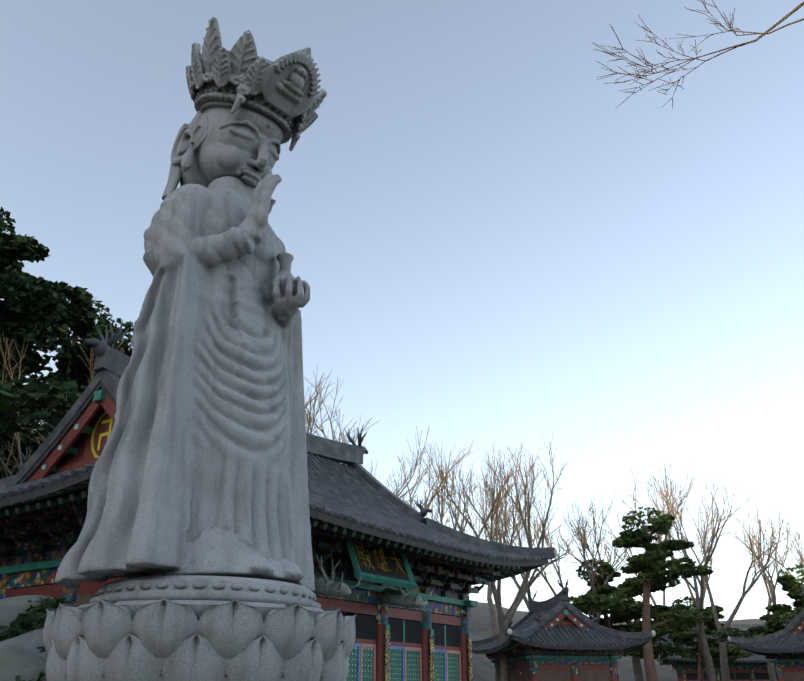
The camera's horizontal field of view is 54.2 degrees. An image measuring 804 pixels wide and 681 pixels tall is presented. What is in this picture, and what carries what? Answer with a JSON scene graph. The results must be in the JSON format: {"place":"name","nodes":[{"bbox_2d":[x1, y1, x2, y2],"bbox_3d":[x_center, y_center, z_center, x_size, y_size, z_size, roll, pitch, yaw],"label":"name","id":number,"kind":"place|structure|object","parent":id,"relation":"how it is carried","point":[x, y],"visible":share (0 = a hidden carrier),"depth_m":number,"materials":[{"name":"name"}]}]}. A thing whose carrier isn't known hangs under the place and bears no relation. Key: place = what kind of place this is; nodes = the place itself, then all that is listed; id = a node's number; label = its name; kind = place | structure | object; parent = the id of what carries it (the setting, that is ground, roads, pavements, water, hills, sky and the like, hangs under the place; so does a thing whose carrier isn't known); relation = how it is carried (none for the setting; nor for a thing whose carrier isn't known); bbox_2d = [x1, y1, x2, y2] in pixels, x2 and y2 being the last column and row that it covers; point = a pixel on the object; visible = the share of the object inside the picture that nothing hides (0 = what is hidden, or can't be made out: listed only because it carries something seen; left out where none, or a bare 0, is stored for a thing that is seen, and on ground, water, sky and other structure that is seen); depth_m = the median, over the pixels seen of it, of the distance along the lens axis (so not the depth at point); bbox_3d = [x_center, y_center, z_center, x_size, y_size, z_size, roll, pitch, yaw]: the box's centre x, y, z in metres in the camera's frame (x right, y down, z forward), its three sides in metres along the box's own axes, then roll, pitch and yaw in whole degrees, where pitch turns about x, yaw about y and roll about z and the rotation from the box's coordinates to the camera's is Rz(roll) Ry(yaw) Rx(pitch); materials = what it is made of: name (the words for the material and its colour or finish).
{"place":"outdoors","nodes":[
{"label":"outdoors","id":0,"kind":"place"},
{"bbox_2d":[0,0,803,620],"label":"sky","id":1,"kind":"structure","parent":0,"point":[489,249],"materials":[{"name":"blue"}]},
{"bbox_2d":[469,602,765,680],"bbox_3d":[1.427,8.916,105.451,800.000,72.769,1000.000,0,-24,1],"label":"terrain","id":2,"kind":"structure","parent":0,"point":[481,629],"depth_m":96.34,"materials":[{"name":"grey"}]},
{"bbox_2d":[0,415,33,476],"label":"bare tree trunk","id":3,"kind":"object","parent":2,"relation":"on","point":[6,475],"visible":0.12,"depth_m":32.74,"materials":[{"name":"brown plant"}]},
{"bbox_2d":[0,206,74,397],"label":"tree","id":4,"kind":"object","parent":2,"relation":"on","point":[44,338],"visible":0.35,"depth_m":34.56,"materials":[{"name":"green plant"}]},
{"bbox_2d":[0,212,95,454],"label":"tree","id":5,"kind":"object","parent":2,"relation":"on","point":[41,299],"visible":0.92,"depth_m":28.12,"materials":[{"name":"green plant"}]},
{"bbox_2d":[21,392,79,444],"bbox_3d":[-12.468,8.051,31.256,4.326,13.348,8.652,-13,-27,27],"label":"bare tree trunk","id":6,"kind":"object","parent":2,"relation":"on","point":[42,427],"depth_m":30.52,"materials":[{"name":"brown plant"}]},
{"bbox_2d":[0,323,127,475],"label":"bare tree","id":7,"kind":"object","parent":2,"relation":"on","point":[16,437],"visible":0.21,"depth_m":29.07,"materials":[{"name":"brown plant"}]},
{"bbox_2d":[2,293,132,474],"bbox_3d":[-19.604,5.400,40.754,10.737,17.549,10.636,19,-30,-36],"label":"pine foliage","id":8,"kind":"object","parent":2,"relation":"on","point":[81,331],"visible":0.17,"depth_m":42.31,"materials":[{"name":"green plant"}]},
{"bbox_2d":[0,318,135,478],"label":"tree","id":9,"kind":"object","parent":2,"relation":"on","point":[77,365],"visible":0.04,"depth_m":35.46,"materials":[{"name":"green plant"}]},
{"bbox_2d":[43,598,355,680],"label":"lotus pedestal","id":10,"kind":"object","parent":2,"relation":"on","point":[164,639],"visible":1,"depth_m":7.74,"materials":[{"name":"stone"}]},
{"bbox_2d":[89,575,320,607],"bbox_3d":[-2.292,3.091,9.327,2.660,0.288,2.660,0,-24,1],"label":"statue foot disc","id":11,"kind":"object","parent":10,"relation":"on","point":[200,587],"visible":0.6,"depth_m":8.30,"materials":[{"name":"stone"}]},
{"bbox_2d":[54,17,326,591],"bbox_3d":[-2.322,-0.844,11.095,2.591,8.500,3.146,-15,-28,29],"label":"gwaneum statue","id":12,"kind":"object","parent":11,"relation":"on","point":[200,467],"visible":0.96,"depth_m":9.89,"materials":[{"name":"stone"}]},
{"bbox_2d":[0,320,557,680],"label":"hall","id":13,"kind":"structure","parent":2,"relation":"on","point":[394,572],"depth_m":18.95,"materials":[{"name":"grey tile"}]},
{"bbox_2d":[305,366,357,442],"bbox_3d":[-5.344,7.315,34.122,8.068,17.696,5.377,16,-29,-32],"label":"bare tree","id":14,"kind":"object","parent":2,"relation":"on","point":[312,414],"visible":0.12,"depth_m":35.31,"materials":[{"name":"brown plant"}]},
{"bbox_2d":[303,377,434,501],"bbox_3d":[-2.359,10.221,38.936,8.718,16.674,4.417,18,-29,-34],"label":"bare tree","id":15,"kind":"object","parent":2,"relation":"on","point":[416,464],"visible":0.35,"depth_m":40.17,"materials":[{"name":"brown plant"}]},
{"bbox_2d":[369,460,417,504],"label":"bare tree trunk","id":16,"kind":"object","parent":2,"relation":"on","point":[389,484],"visible":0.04,"depth_m":51.90,"materials":[{"name":"brown plant"}]},
{"bbox_2d":[392,469,469,532],"bbox_3d":[1.522,13.824,43.539,4.731,13.788,3.124,-5,-25,11],"label":"bare tree trunk","id":17,"kind":"object","parent":2,"relation":"on","point":[436,513],"visible":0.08,"depth_m":45.36,"materials":[{"name":"brown plant"}]},
{"bbox_2d":[396,440,477,510],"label":"bare tree trunk","id":18,"kind":"object","parent":2,"relation":"on","point":[453,465],"visible":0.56,"depth_m":70.03,"materials":[{"name":"brown plant"}]},
{"bbox_2d":[419,444,538,587],"bbox_3d":[3.932,12.452,41.870,6.536,14.983,3.942,-13,-27,27],"label":"bare tree trunk","id":19,"kind":"object","parent":2,"relation":"on","point":[456,518],"visible":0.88,"depth_m":43.64,"materials":[{"name":"brown plant"}]},
{"bbox_2d":[428,436,568,680],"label":"bare tree trunk","id":20,"kind":"object","parent":2,"relation":"on","point":[497,662],"visible":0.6,"depth_m":49.32,"materials":[{"name":"brown plant"}]},
{"bbox_2d":[454,476,548,610],"bbox_3d":[8.003,19.220,59.489,8.802,16.714,6.450,10,-26,-21],"label":"bare tree trunk","id":21,"kind":"object","parent":2,"relation":"on","point":[525,599],"visible":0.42,"depth_m":60.34,"materials":[{"name":"brown plant"}]},
{"bbox_2d":[470,464,536,659],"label":"bare tree trunk","id":22,"kind":"object","parent":2,"relation":"on","point":[494,624],"visible":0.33,"depth_m":78.92,"materials":[{"name":"brown plant"}]},
{"bbox_2d":[456,450,577,680],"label":"bare tree trunk","id":23,"kind":"object","parent":2,"relation":"on","point":[504,666],"visible":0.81,"depth_m":45.43,"materials":[{"name":"brown plant"}]},
{"bbox_2d":[489,487,567,595],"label":"bare tree trunk","id":24,"kind":"object","parent":2,"relation":"on","point":[554,567],"visible":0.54,"depth_m":90.63,"materials":[{"name":"brown plant"}]},
{"bbox_2d":[472,577,655,680],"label":"shrine","id":25,"kind":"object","parent":2,"relation":"on","point":[559,636],"visible":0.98,"depth_m":42.18,"materials":[{"name":"tile"}]},
{"bbox_2d":[565,492,636,623],"bbox_3d":[14.247,18.130,54.288,4.516,14.630,8.911,-22,-32,40],"label":"bare tree trunk","id":26,"kind":"object","parent":2,"relation":"on","point":[591,578],"visible":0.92,"depth_m":54.08,"materials":[{"name":"brown plant"}]},
{"bbox_2d":[546,458,697,680],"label":"bare tree trunk","id":27,"kind":"object","parent":2,"relation":"on","point":[637,669],"visible":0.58,"depth_m":57.97,"materials":[{"name":"brown plant"}]},
{"bbox_2d":[571,559,688,668],"bbox_3d":[15.458,20.901,55.182,6.797,10.923,7.357,21,-32,-39],"label":"pine tree","id":28,"kind":"object","parent":2,"relation":"on","point":[666,650],"visible":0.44,"depth_m":55.75,"materials":[{"name":"green plant"}]},
{"bbox_2d":[594,506,674,670],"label":"bare tree","id":29,"kind":"object","parent":2,"relation":"on","point":[670,667],"visible":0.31,"depth_m":96.20,"materials":[{"name":"brown plant"}]},
{"bbox_2d":[568,507,714,680],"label":"pine tree","id":30,"kind":"object","parent":2,"relation":"on","point":[651,565],"visible":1,"depth_m":50.62,"materials":[{"name":"green plant"}]},
{"bbox_2d":[642,511,720,600],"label":"bare tree trunk","id":31,"kind":"object","parent":2,"relation":"on","point":[689,588],"visible":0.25,"depth_m":106.81,"materials":[{"name":"brown plant"}]},
{"bbox_2d":[630,472,757,680],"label":"bare tree trunk","id":32,"kind":"object","parent":2,"relation":"on","point":[710,670],"visible":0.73,"depth_m":54.12,"materials":[{"name":"brown plant"}]},
{"bbox_2d":[593,1,803,108],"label":"bare branch","id":33,"kind":"object","parent":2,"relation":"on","point":[800,5],"visible":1,"depth_m":7.27,"materials":[{"name":"brown plant"}]},
{"bbox_2d":[667,596,754,680],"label":"pine tree","id":34,"kind":"object","parent":2,"relation":"on","point":[690,635],"visible":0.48,"depth_m":65.03,"materials":[{"name":"green plant"}]},
{"bbox_2d":[656,624,777,680],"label":"hall","id":35,"kind":"structure","parent":2,"relation":"on","point":[753,668],"depth_m":73.70,"materials":[{"name":"tile"}]},
{"bbox_2d":[652,484,797,680],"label":"bare tree","id":36,"kind":"object","parent":2,"relation":"on","point":[725,675],"visible":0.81,"depth_m":62.25,"materials":[{"name":"brown plant"}]},
{"bbox_2d":[669,0,803,52],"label":"branch","id":37,"kind":"object","parent":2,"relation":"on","point":[732,29],"visible":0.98,"depth_m":7.72,"materials":[{"name":"brown plant"}]},
{"bbox_2d":[711,563,803,655],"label":"pine tree","id":38,"kind":"object","parent":2,"relation":"on","point":[790,584],"visible":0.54,"depth_m":56.02,"materials":[{"name":"green plant"}]},
{"bbox_2d":[720,503,798,680],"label":"bare tree","id":39,"kind":"object","parent":2,"relation":"on","point":[771,600],"visible":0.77,"depth_m":68.31,"materials":[{"name":"brown plant"}]},
{"bbox_2d":[727,583,803,680],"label":"pavilion","id":40,"kind":"structure","parent":2,"relation":"on","point":[784,647],"depth_m":47.35,"materials":[{"name":"tile"}]},
{"bbox_2d":[744,511,803,581],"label":"bare tree trunk","id":41,"kind":"object","parent":2,"relation":"on","point":[798,546],"visible":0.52,"depth_m":89.16,"materials":[{"name":"brown plant"}]},
{"bbox_2d":[788,519,803,562],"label":"bare tree trunk","id":42,"kind":"object","parent":2,"relation":"on","point":[799,553],"visible":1,"depth_m":61.70,"materials":[{"name":"brown plant"}]},
{"bbox_3d":[-5.481,5.190,10.052,2.224,1.443,1.725,0,-24,1],"label":"garden rock","id":43,"kind":"object","parent":2,"relation":"on","visible":0},
{"bbox_2d":[0,604,27,637],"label":"garden rock","id":44,"kind":"object","parent":43,"relation":"on","point":[9,614],"visible":0.17,"depth_m":10.92,"materials":[{"name":"grey stone"}]},
{"bbox_2d":[0,611,43,641],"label":"shrub stems","id":45,"kind":"object","parent":44,"relation":"on","point":[27,619],"visible":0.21,"depth_m":10.71,"materials":[{"name":"green plant"}]},
{"bbox_2d":[0,595,55,612],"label":"garden rock","id":46,"kind":"object","parent":44,"relation":"on","point":[21,601],"visible":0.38,"depth_m":11.36,"materials":[{"name":"grey stone"}]},
{"bbox_2d":[24,596,74,617],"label":"shrub stems","id":47,"kind":"object","parent":46,"relation":"on","point":[39,609],"visible":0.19,"depth_m":11.25,"materials":[{"name":"green plant"}]},
{"bbox_2d":[0,628,47,659],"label":"garden rock","id":48,"kind":"object","parent":43,"relation":"on","point":[32,640],"visible":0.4,"depth_m":10.29,"materials":[{"name":"grey stone"}]},
{"bbox_2d":[37,638,45,652],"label":"shrub stems","id":49,"kind":"object","parent":48,"relation":"on","point":[43,649],"depth_m":10.15,"materials":[{"name":"green plant"}]},
{"bbox_3d":[-4.687,5.529,8.970,2.409,1.549,1.855,0,-24,1],"label":"garden rock","id":50,"kind":"object","parent":2,"relation":"on","visible":0},
{"bbox_2d":[15,666,45,680],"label":"shrub stems","id":51,"kind":"object","parent":50,"relation":"on","point":[17,677],"visible":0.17,"depth_m":9.50,"materials":[{"name":"green plant"}]},
{"bbox_3d":[-4.296,4.815,9.610,2.096,1.206,1.610,0,-24,1],"label":"garden rock","id":52,"kind":"object","parent":50,"relation":"on","visible":0},
{"bbox_2d":[0,642,46,680],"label":"garden rock","id":53,"kind":"object","parent":52,"relation":"on","point":[16,658],"visible":0.65,"depth_m":9.73,"materials":[{"name":"grey stone"}]},
{"bbox_3d":[-4.444,4.538,10.245,1.228,1.196,1.187,0,-24,1],"label":"garden rock","id":54,"kind":"object","parent":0,"visible":0},
{"bbox_2d":[21,616,46,633],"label":"shrub stems","id":55,"kind":"object","parent":54,"relation":"on","point":[40,626],"depth_m":10.74,"materials":[{"name":"green plant"}]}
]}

